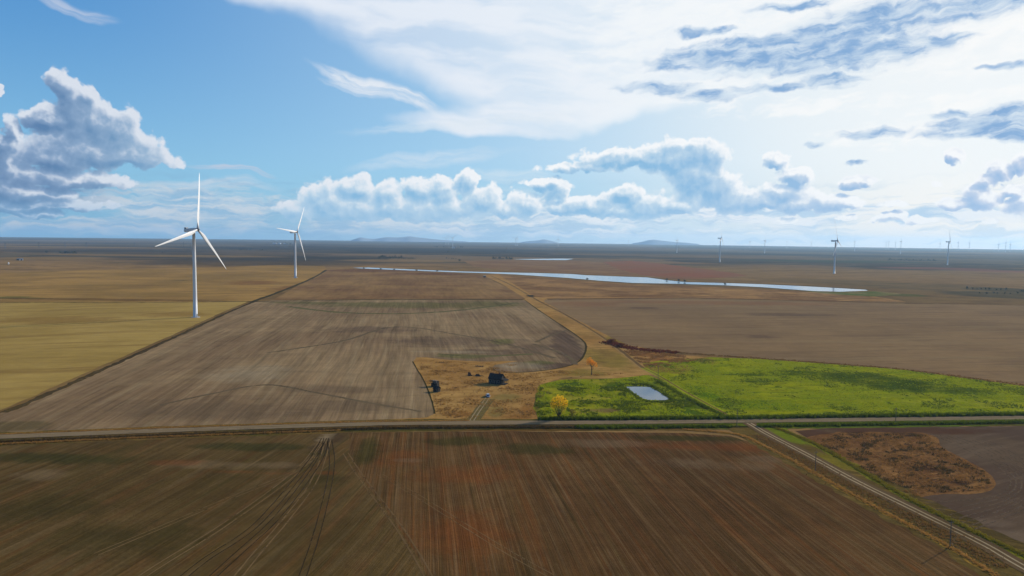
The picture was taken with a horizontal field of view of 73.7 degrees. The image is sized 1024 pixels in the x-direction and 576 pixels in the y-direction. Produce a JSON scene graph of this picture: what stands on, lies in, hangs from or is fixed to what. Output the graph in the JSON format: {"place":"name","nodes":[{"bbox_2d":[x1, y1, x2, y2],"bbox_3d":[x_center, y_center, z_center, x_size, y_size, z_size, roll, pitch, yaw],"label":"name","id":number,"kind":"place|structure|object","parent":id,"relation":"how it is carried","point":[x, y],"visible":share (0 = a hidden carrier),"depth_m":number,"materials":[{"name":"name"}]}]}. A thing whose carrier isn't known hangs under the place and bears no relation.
{"place":"outdoors","nodes":[
{"label":"outdoors","id":0,"kind":"place"},
{"bbox_2d":[0,301,244,409],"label":"golden stubble field","id":1,"kind":"structure","parent":0,"point":[45,346],"depth_m":565.72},
{"bbox_2d":[155,174,225,317],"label":"wind turbine","id":2,"kind":"object","parent":1,"relation":"on","point":[190,231],"visible":1,"depth_m":688.65,"materials":[{"name":"white paint"}]},
{"bbox_2d":[0,302,253,412],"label":"field margin","id":3,"kind":"object","parent":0,"point":[43,395],"visible":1,"depth_m":422.56,"materials":[{"name":"soil"}]},
{"bbox_2d":[0,265,325,301],"bbox_3d":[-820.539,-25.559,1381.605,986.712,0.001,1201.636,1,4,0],"label":"stubble field","id":4,"kind":"structure","parent":0,"point":[235,283],"depth_m":1150.87,"materials":[{"name":"brown plant"}]},
{"bbox_2d":[277,209,305,277],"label":"wind turbine","id":5,"kind":"object","parent":4,"relation":"on","point":[295,271],"visible":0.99,"depth_m":1372.64,"materials":[{"name":"white paint"}]},
{"bbox_2d":[0,432,425,575],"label":"olive stubble ground","id":6,"kind":"structure","parent":0,"point":[69,509],"depth_m":205.58,"materials":[{"name":"soil"}]},
{"bbox_2d":[96,440,322,552],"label":"tyre track","id":7,"kind":"structure","parent":6,"relation":"on","point":[216,502],"depth_m":212.99,"materials":[{"name":"brown soil"}]},
{"bbox_2d":[99,440,327,554],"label":"tyre track","id":8,"kind":"structure","parent":6,"relation":"on","point":[215,505],"depth_m":207.83,"materials":[{"name":"brown soil"}]},
{"bbox_2d":[139,440,319,575],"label":"tyre track","id":9,"kind":"structure","parent":6,"relation":"on","point":[232,516],"depth_m":199.60,"materials":[{"name":"brown soil"}]},
{"bbox_2d":[147,439,325,575],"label":"tyre track","id":10,"kind":"structure","parent":6,"relation":"on","point":[239,516],"depth_m":201.46,"materials":[{"name":"brown soil"}]},
{"bbox_2d":[180,438,321,575],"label":"tyre track","id":11,"kind":"structure","parent":6,"relation":"on","point":[259,517],"depth_m":202.38,"materials":[{"name":"brown soil"}]},
{"bbox_2d":[189,438,326,575],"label":"tyre track","id":12,"kind":"structure","parent":6,"relation":"on","point":[264,519],"depth_m":199.56,"materials":[{"name":"brown soil"}]},
{"bbox_2d":[209,438,323,575],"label":"tyre track","id":13,"kind":"structure","parent":6,"relation":"on","point":[275,514],"depth_m":205.46,"materials":[{"name":"brown soil"}]},
{"bbox_2d":[217,438,328,575],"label":"tyre track","id":14,"kind":"structure","parent":6,"relation":"on","point":[281,515],"depth_m":204.78,"materials":[{"name":"brown soil"}]},
{"bbox_2d":[234,441,325,575],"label":"tyre track","id":15,"kind":"structure","parent":6,"relation":"on","point":[284,516],"depth_m":200.78,"materials":[{"name":"brown soil"}]},
{"bbox_2d":[242,439,330,575],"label":"tyre track","id":16,"kind":"structure","parent":6,"relation":"on","point":[292,514],"depth_m":202.65,"materials":[{"name":"brown soil"}]},
{"bbox_2d":[298,441,329,575],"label":"tyre track","id":17,"kind":"structure","parent":6,"relation":"on","point":[318,515],"depth_m":200.73,"materials":[{"name":"brown soil"}]},
{"bbox_2d":[306,441,334,575],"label":"tyre track","id":18,"kind":"structure","parent":6,"relation":"on","point":[325,512],"depth_m":204.42,"materials":[{"name":"brown soil"}]},
{"bbox_2d":[343,453,424,575],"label":"tyre track","id":19,"kind":"structure","parent":6,"relation":"on","point":[404,541],"depth_m":199.62,"materials":[{"name":"brown soil"}]},
{"bbox_2d":[0,299,516,302],"bbox_3d":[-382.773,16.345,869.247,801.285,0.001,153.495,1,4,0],"label":"field margin","id":20,"kind":"object","parent":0,"point":[265,301],"visible":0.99,"depth_m":889.31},
{"bbox_2d":[251,270,326,301],"bbox_3d":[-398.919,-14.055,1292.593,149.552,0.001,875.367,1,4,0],"label":"field margin","id":21,"kind":"object","parent":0,"point":[288,287],"visible":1,"depth_m":1091.72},
{"bbox_2d":[0,300,584,431],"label":"ploughed field","id":22,"kind":"structure","parent":0,"point":[229,351],"depth_m":446.06,"materials":[{"name":"soil"}]},
{"bbox_2d":[160,384,420,411],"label":"working line","id":23,"kind":"object","parent":22,"relation":"on","point":[301,390],"visible":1,"depth_m":353.88,"materials":[{"name":"brown soil"}]},
{"bbox_2d":[289,303,516,313],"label":"working line","id":24,"kind":"object","parent":22,"relation":"on","point":[397,313],"visible":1,"depth_m":773.82,"materials":[{"name":"brown soil"}]},
{"bbox_2d":[267,326,555,357],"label":"working line","id":25,"kind":"object","parent":22,"relation":"on","point":[420,328],"visible":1,"depth_m":546.44,"materials":[{"name":"brown soil"}]},
{"bbox_2d":[438,353,532,356],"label":"working line","id":26,"kind":"object","parent":22,"relation":"on","point":[486,355],"visible":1,"depth_m":487.27,"materials":[{"name":"brown soil"}]},
{"bbox_2d":[535,330,565,341],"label":"working line","id":27,"kind":"object","parent":22,"relation":"on","point":[549,336],"visible":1,"depth_m":586.32,"materials":[{"name":"brown soil"}]},
{"bbox_2d":[533,344,577,364],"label":"working line","id":28,"kind":"object","parent":22,"relation":"on","point":[572,360],"visible":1,"depth_m":486.84,"materials":[{"name":"brown soil"}]},
{"bbox_2d":[273,269,524,299],"bbox_3d":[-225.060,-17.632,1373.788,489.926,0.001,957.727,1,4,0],"label":"row crop field","id":29,"kind":"structure","parent":0,"point":[366,284],"depth_m":1161.84,"materials":[{"name":"brown soil"}]},
{"bbox_2d":[350,236,464,241],"bbox_3d":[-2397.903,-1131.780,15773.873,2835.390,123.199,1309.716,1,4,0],"label":"hills","id":30,"kind":"structure","parent":0,"point":[404,239],"depth_m":15397.57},
{"bbox_2d":[412,361,435,413],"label":"field margin","id":31,"kind":"object","parent":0,"point":[426,387],"visible":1,"depth_m":376.32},
{"bbox_2d":[467,399,494,420],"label":"driveway","id":32,"kind":"structure","parent":0,"point":[483,410],"depth_m":329.63,"materials":[{"name":"beige gravel"}]},
{"bbox_2d":[0,237,1023,441],"bbox_3d":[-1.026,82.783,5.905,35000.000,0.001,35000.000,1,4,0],"label":"ground","id":33,"kind":"structure","parent":0,"point":[937,280],"depth_m":2674.62,"materials":[{"name":"brown soil"}]},
{"bbox_2d":[718,233,723,261],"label":"wind turbine","id":34,"kind":"object","parent":33,"relation":"on","point":[720,245],"visible":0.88,"depth_m":2798.51,"materials":[{"name":"white paint"}]},
{"bbox_2d":[831,224,840,273],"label":"wind turbine","id":35,"kind":"object","parent":33,"relation":"on","point":[835,241],"visible":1,"depth_m":1869.93,"materials":[{"name":"white paint"}]},
{"bbox_2d":[946,231,950,264],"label":"wind turbine","id":36,"kind":"object","parent":33,"relation":"on","point":[948,250],"visible":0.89,"depth_m":2783.50,"materials":[{"name":"white paint"}]},
{"bbox_2d":[949,520,953,546],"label":"utility pole","id":37,"kind":"object","parent":33,"relation":"on","point":[950,533],"visible":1,"depth_m":187.15,"materials":[{"name":"brown wood"}]},
{"bbox_2d":[0,415,1023,445],"bbox_3d":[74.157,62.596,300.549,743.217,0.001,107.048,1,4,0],"label":"verge","id":38,"kind":"structure","parent":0,"point":[733,424],"depth_m":298.92,"materials":[{"name":"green plant"}]},
{"bbox_2d":[0,419,468,434],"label":"ditch weeds","id":39,"kind":"object","parent":38,"relation":"on","point":[222,425],"visible":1,"depth_m":296.49,"materials":[{"name":"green plant"}]},
{"bbox_2d":[0,424,578,444],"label":"ditch weeds","id":40,"kind":"object","parent":38,"relation":"on","point":[318,429],"visible":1,"depth_m":292.31,"materials":[{"name":"brown plant"}]},
{"bbox_2d":[550,394,567,417],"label":"autumn tree","id":41,"kind":"object","parent":38,"relation":"on","point":[558,411],"visible":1,"depth_m":315.65,"materials":[{"name":"yellow plant"}]},
{"bbox_2d":[575,423,732,428],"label":"verge weeds","id":42,"kind":"object","parent":38,"relation":"on","point":[639,425],"visible":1,"depth_m":304.11,"materials":[{"name":"green plant"}]},
{"bbox_2d":[538,410,1023,420],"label":"verge weeds","id":43,"kind":"object","parent":38,"relation":"on","point":[802,415],"visible":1,"depth_m":323.30,"materials":[{"name":"green plant"}]},
{"bbox_2d":[757,418,1023,427],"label":"verge weeds","id":44,"kind":"object","parent":38,"relation":"on","point":[882,423],"visible":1,"depth_m":313.81,"materials":[{"name":"green plant"}]},
{"bbox_2d":[0,416,1023,438],"bbox_3d":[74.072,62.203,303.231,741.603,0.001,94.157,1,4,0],"label":"road","id":45,"kind":"structure","parent":0,"point":[403,423],"depth_m":308.60,"materials":[{"name":"brown soil"}]},
{"bbox_2d":[0,418,1023,437],"bbox_3d":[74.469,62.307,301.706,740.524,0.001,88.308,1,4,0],"label":"wheel path","id":46,"kind":"structure","parent":45,"relation":"on","point":[500,423],"depth_m":306.59,"materials":[{"name":"brown soil"}]},
{"bbox_2d":[0,0,1023,249],"label":"sky","id":47,"kind":"structure","parent":0,"point":[575,121],"materials":[{"name":"blue"}]},
{"bbox_2d":[2,423,1023,442],"bbox_3d":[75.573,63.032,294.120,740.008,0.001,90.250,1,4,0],"label":"ditch","id":48,"kind":"object","parent":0,"point":[513,428],"visible":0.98,"depth_m":299.55,"materials":[{"name":"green plant"}]},
{"bbox_2d":[520,239,557,242],"bbox_3d":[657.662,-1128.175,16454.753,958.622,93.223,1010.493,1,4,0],"label":"hills","id":49,"kind":"structure","parent":0,"point":[543,241],"depth_m":16157.30,"materials":[{"name":"blue"}]},
{"bbox_2d":[492,300,586,372],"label":"field margin","id":50,"kind":"object","parent":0,"point":[582,357],"visible":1,"depth_m":507.44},
{"bbox_2d":[377,274,707,419],"bbox_3d":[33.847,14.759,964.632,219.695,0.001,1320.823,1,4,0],"label":"pasture","id":51,"kind":"structure","parent":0,"point":[609,359],"depth_m":425.26,"materials":[{"name":"brown plant"}]},
{"bbox_2d":[431,380,438,386],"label":"collapsed shed","id":52,"kind":"structure","parent":51,"relation":"on","point":[434,383],"depth_m":382.39,"materials":[{"name":"grey wood"}]},
{"bbox_2d":[433,386,440,391],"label":"shed","id":53,"kind":"structure","parent":51,"relation":"on","point":[436,388],"depth_m":369.30,"materials":[{"name":"grey wood"}]},
{"bbox_2d":[488,373,508,384],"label":"abandoned house","id":54,"kind":"structure","parent":51,"relation":"on","point":[497,379],"depth_m":391.27,"materials":[{"name":"grey wood"}]},
{"bbox_2d":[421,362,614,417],"bbox_3d":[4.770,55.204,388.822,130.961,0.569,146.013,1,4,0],"label":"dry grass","id":55,"kind":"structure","parent":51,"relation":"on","point":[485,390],"depth_m":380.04,"materials":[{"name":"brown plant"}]},
{"bbox_2d":[586,357,596,374],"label":"autumn tree","id":56,"kind":"object","parent":51,"relation":"on","point":[589,359],"visible":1,"depth_m":421.27,"materials":[{"name":"orange plant"}]},
{"bbox_2d":[599,341,678,353],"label":"hedge weeds","id":57,"kind":"object","parent":51,"relation":"on","point":[613,343],"visible":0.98,"depth_m":522.79,"materials":[{"name":"red plant"}]},
{"bbox_2d":[624,350,704,367],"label":"scrub","id":58,"kind":"object","parent":51,"relation":"on","point":[637,352],"visible":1,"depth_m":483.93,"materials":[{"name":"red plant"}]},
{"bbox_2d":[523,259,568,259],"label":"lake","id":59,"kind":"structure","parent":0,"point":[545,259],"depth_m":2868.41,"materials":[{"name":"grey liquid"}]},
{"bbox_2d":[464,260,637,275],"bbox_3d":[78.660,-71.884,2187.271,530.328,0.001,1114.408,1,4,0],"label":"tan field","id":60,"kind":"structure","parent":0,"point":[584,267],"depth_m":2101.50,"materials":[{"name":"brown soil"}]},
{"bbox_2d":[491,276,726,413],"bbox_3d":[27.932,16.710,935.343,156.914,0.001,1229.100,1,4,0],"label":"farm track","id":61,"kind":"structure","parent":0,"point":[629,357],"depth_m":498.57,"materials":[{"name":"soil"}]},
{"bbox_2d":[642,368,719,411],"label":"grass strip","id":62,"kind":"object","parent":61,"relation":"on","point":[679,389],"depth_m":384.12,"materials":[{"name":"green plant"}]},
{"bbox_2d":[645,368,730,414],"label":"grass strip","id":63,"kind":"object","parent":61,"relation":"on","point":[687,391],"depth_m":375.55,"materials":[{"name":"green plant"}]},
{"bbox_2d":[365,267,866,291],"bbox_3d":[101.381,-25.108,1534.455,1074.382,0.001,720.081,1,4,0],"label":"river","id":64,"kind":"structure","parent":0,"point":[628,279],"depth_m":1423.85,"materials":[{"name":"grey liquid"}]},
{"bbox_2d":[534,375,718,416],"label":"green meadow","id":65,"kind":"structure","parent":0,"point":[602,410],"depth_m":355.46,"materials":[{"name":"green plant"}]},
{"bbox_2d":[569,409,576,416],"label":"bush","id":66,"kind":"object","parent":65,"relation":"on","point":[572,412],"visible":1,"depth_m":317.83,"materials":[{"name":"green plant"}]},
{"bbox_2d":[618,382,675,402],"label":"reeds","id":67,"kind":"object","parent":65,"relation":"on","point":[669,397],"visible":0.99,"depth_m":368.31,"materials":[{"name":"green plant"}]},
{"bbox_2d":[656,380,728,414],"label":"hedge weeds","id":68,"kind":"object","parent":65,"relation":"on","point":[689,397],"visible":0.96,"depth_m":359.35,"materials":[{"name":"green plant"}]},
{"bbox_2d":[623,384,668,401],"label":"pond bank","id":69,"kind":"structure","parent":0,"point":[634,385],"depth_m":389.57,"materials":[{"name":"green plant"}]},
{"bbox_2d":[627,387,667,399],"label":"pond","id":70,"kind":"structure","parent":0,"point":[647,393],"depth_m":372.00,"materials":[{"name":"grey liquid"}]},
{"bbox_2d":[524,275,802,290],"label":"river bank","id":71,"kind":"structure","parent":0,"point":[685,284],"depth_m":1325.06,"materials":[{"name":"brown soil"}]},
{"bbox_2d":[349,431,980,575],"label":"red stubble ground","id":72,"kind":"structure","parent":0,"point":[615,504],"depth_m":210.68,"materials":[{"name":"soil"}]},
{"bbox_2d":[348,453,432,575],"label":"tyre track","id":73,"kind":"structure","parent":72,"relation":"on","point":[431,574],"depth_m":198.31,"materials":[{"name":"brown soil"}]},
{"bbox_2d":[378,475,545,575],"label":"tyre track","id":74,"kind":"structure","parent":72,"relation":"on","point":[469,530],"depth_m":193.81,"materials":[{"name":"brown soil"}]},
{"bbox_2d":[383,474,555,575],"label":"tyre track","id":75,"kind":"structure","parent":72,"relation":"on","point":[475,529],"depth_m":194.19,"materials":[{"name":"brown soil"}]},
{"bbox_2d":[633,240,699,244],"bbox_3d":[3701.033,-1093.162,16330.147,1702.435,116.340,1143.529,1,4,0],"label":"hills","id":76,"kind":"structure","parent":0,"point":[653,242],"depth_m":15904.00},
{"bbox_2d":[604,261,746,278],"bbox_3d":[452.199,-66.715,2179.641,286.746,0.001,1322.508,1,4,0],"label":"red field","id":77,"kind":"structure","parent":0,"point":[658,270],"depth_m":1909.74,"materials":[{"name":"brown soil"}]},
{"bbox_2d":[499,275,904,301],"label":"rough pasture","id":78,"kind":"structure","parent":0,"point":[547,288],"depth_m":1118.83,"materials":[{"name":"brown plant"}]},
{"bbox_2d":[537,272,867,289],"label":"river bank","id":79,"kind":"structure","parent":0,"point":[718,282],"depth_m":1398.83,"materials":[{"name":"brown soil"}]},
{"bbox_2d":[545,298,1002,304],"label":"field margin","id":80,"kind":"object","parent":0,"point":[800,300],"visible":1,"depth_m":976.86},
{"bbox_2d":[544,299,1023,383],"bbox_3d":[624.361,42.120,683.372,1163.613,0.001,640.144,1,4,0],"label":"fallow field","id":81,"kind":"structure","parent":0,"point":[980,341],"depth_m":648.53,"materials":[{"name":"brown soil"}]},
{"bbox_2d":[644,357,1023,415],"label":"green field","id":82,"kind":"structure","parent":0,"point":[793,387],"depth_m":389.60,"materials":[{"name":"green plant"}]},
{"bbox_2d":[671,351,1023,385],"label":"hedge weeds","id":83,"kind":"object","parent":82,"relation":"on","point":[960,376],"visible":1,"depth_m":468.25,"materials":[{"name":"plant"}]},
{"bbox_2d":[685,430,991,575],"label":"field margin","id":84,"kind":"object","parent":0,"point":[970,562],"visible":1,"depth_m":208.17,"materials":[{"name":"brown plant"}]},
{"bbox_2d":[807,291,897,295],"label":"marsh","id":85,"kind":"structure","parent":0,"point":[871,293],"depth_m":1138.85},
{"bbox_2d":[682,427,1023,575],"bbox_3d":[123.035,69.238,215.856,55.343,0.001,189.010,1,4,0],"label":"lane verge","id":86,"kind":"structure","parent":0,"point":[1011,542],"depth_m":216.90,"materials":[{"name":"plant"}]},
{"bbox_2d":[769,426,1023,556],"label":"verge weeds","id":87,"kind":"object","parent":86,"relation":"on","point":[939,513],"visible":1,"depth_m":223.08,"materials":[{"name":"green plant"}]},
{"bbox_2d":[743,423,1023,572],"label":"lane","id":88,"kind":"structure","parent":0,"point":[936,517],"depth_m":216.93,"materials":[{"name":"soil"}]},
{"bbox_2d":[747,423,1023,569],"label":"wheel rut","id":89,"kind":"structure","parent":88,"relation":"on","point":[899,503],"depth_m":215.18,"materials":[{"name":"brown soil"}]},
{"bbox_2d":[751,423,1023,564],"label":"wheel rut","id":90,"kind":"structure","parent":88,"relation":"on","point":[898,500],"depth_m":219.30,"materials":[{"name":"brown soil"}]},
{"bbox_2d":[774,427,1023,559],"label":"field margin","id":91,"kind":"object","parent":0,"point":[871,479],"visible":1,"depth_m":234.82,"materials":[{"name":"green plant"}]},
{"bbox_2d":[796,426,1023,542],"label":"bare field","id":92,"kind":"structure","parent":0,"point":[1011,439],"depth_m":261.25,"materials":[{"name":"soil"}]},
{"bbox_2d":[809,431,993,497],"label":"rough grass patch","id":93,"kind":"object","parent":92,"relation":"on","point":[955,484],"visible":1,"depth_m":261.52,"materials":[{"name":"brown plant"}]},
{"bbox_2d":[932,434,1010,501],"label":"curved row","id":94,"kind":"object","parent":92,"relation":"on","point":[981,498],"visible":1,"depth_m":236.35,"materials":[{"name":"brown soil"}]},
{"bbox_2d":[935,435,1016,509],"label":"curved row","id":95,"kind":"object","parent":92,"relation":"on","point":[1015,487],"visible":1,"depth_m":235.45,"materials":[{"name":"brown soil"}]},
{"bbox_2d":[940,436,1022,517],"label":"curved row","id":96,"kind":"object","parent":92,"relation":"on","point":[998,502],"visible":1,"depth_m":228.81,"materials":[{"name":"brown soil"}]},
{"bbox_2d":[948,437,1023,534],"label":"curved row","id":97,"kind":"object","parent":92,"relation":"on","point":[1001,509],"visible":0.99,"depth_m":219.93,"materials":[{"name":"brown soil"}]},
{"bbox_2d":[950,437,1023,521],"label":"curved row","id":98,"kind":"object","parent":92,"relation":"on","point":[998,506],"visible":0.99,"depth_m":221.60,"materials":[{"name":"brown soil"}]},
{"bbox_2d":[951,438,1022,543],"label":"curved row","id":99,"kind":"object","parent":92,"relation":"on","point":[999,514],"visible":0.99,"depth_m":211.59,"materials":[{"name":"brown soil"}]},
{"bbox_2d":[951,440,1023,544],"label":"curved row","id":100,"kind":"object","parent":92,"relation":"on","point":[990,522],"visible":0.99,"depth_m":204.61,"materials":[{"name":"brown soil"}]}
]}

